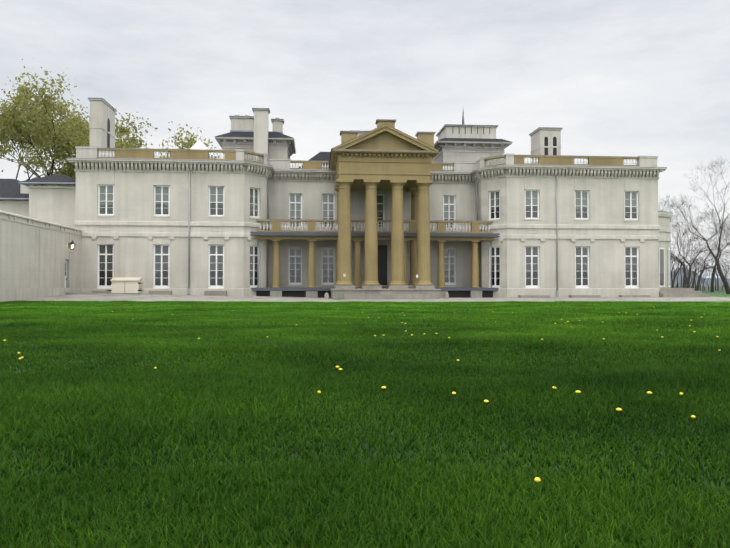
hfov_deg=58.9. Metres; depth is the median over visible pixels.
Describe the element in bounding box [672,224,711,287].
scrub tree
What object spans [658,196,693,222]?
bare tree
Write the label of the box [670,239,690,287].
scrub tree
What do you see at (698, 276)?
bare tree
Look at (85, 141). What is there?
leafy tree
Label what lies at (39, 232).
building
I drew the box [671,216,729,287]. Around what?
bare tree
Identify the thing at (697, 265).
scrub tree
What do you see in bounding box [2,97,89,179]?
leafy tree
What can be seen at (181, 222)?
mansion
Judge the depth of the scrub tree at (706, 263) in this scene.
114.79 m
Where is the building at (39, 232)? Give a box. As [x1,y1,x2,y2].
[0,174,81,301]
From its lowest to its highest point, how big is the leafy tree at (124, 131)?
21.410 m
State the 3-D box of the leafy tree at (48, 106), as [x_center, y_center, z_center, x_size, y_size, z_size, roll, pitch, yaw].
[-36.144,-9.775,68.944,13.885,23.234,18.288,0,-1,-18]
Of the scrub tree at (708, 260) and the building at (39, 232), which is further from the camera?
the scrub tree at (708, 260)
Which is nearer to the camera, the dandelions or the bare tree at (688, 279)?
the dandelions
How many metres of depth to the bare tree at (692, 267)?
95.49 m
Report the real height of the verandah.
6.195 m
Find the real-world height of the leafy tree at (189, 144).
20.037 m
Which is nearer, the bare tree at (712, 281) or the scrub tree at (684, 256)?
the bare tree at (712, 281)
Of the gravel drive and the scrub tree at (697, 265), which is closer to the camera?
the gravel drive
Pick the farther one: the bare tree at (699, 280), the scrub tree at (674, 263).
the scrub tree at (674, 263)
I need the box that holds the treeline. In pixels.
[672,267,729,286]
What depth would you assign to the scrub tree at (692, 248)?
118.64 m
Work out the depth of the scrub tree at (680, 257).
101.80 m
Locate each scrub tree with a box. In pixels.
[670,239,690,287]
[671,230,697,278]
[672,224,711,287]
[674,231,709,287]
[680,231,716,277]
[680,231,729,290]
[681,244,713,290]
[690,240,722,287]
[704,246,726,290]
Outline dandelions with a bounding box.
[3,302,719,481]
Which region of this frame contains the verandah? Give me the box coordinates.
[250,219,499,297]
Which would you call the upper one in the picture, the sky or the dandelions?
the sky
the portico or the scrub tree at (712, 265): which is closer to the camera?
the portico
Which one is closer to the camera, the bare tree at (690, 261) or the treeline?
the bare tree at (690, 261)
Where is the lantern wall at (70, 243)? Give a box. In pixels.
[68,240,75,249]
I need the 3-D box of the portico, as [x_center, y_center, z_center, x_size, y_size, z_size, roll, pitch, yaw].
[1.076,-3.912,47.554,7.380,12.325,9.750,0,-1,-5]
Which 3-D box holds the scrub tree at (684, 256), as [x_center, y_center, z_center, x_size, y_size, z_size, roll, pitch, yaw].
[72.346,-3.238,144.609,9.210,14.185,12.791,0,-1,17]
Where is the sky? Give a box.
[0,0,729,277]
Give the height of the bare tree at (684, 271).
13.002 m
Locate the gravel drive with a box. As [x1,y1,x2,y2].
[19,293,729,301]
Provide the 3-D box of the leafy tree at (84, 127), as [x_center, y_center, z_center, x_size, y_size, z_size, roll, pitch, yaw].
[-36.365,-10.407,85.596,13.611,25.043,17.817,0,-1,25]
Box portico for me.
[329,124,440,298]
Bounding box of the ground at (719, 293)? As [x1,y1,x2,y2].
[0,286,729,547]
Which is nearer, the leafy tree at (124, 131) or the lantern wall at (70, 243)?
the lantern wall at (70, 243)
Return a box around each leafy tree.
[0,59,89,177]
[0,97,82,178]
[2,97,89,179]
[28,86,119,175]
[63,129,138,160]
[115,112,186,156]
[159,121,219,157]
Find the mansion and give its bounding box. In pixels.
[66,97,666,297]
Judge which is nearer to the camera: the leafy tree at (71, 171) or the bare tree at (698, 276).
the leafy tree at (71, 171)
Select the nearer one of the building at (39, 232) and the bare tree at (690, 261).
the building at (39, 232)
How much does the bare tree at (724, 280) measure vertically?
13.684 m
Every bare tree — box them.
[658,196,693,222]
[662,205,686,287]
[668,156,729,293]
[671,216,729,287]
[695,208,729,291]
[696,221,729,290]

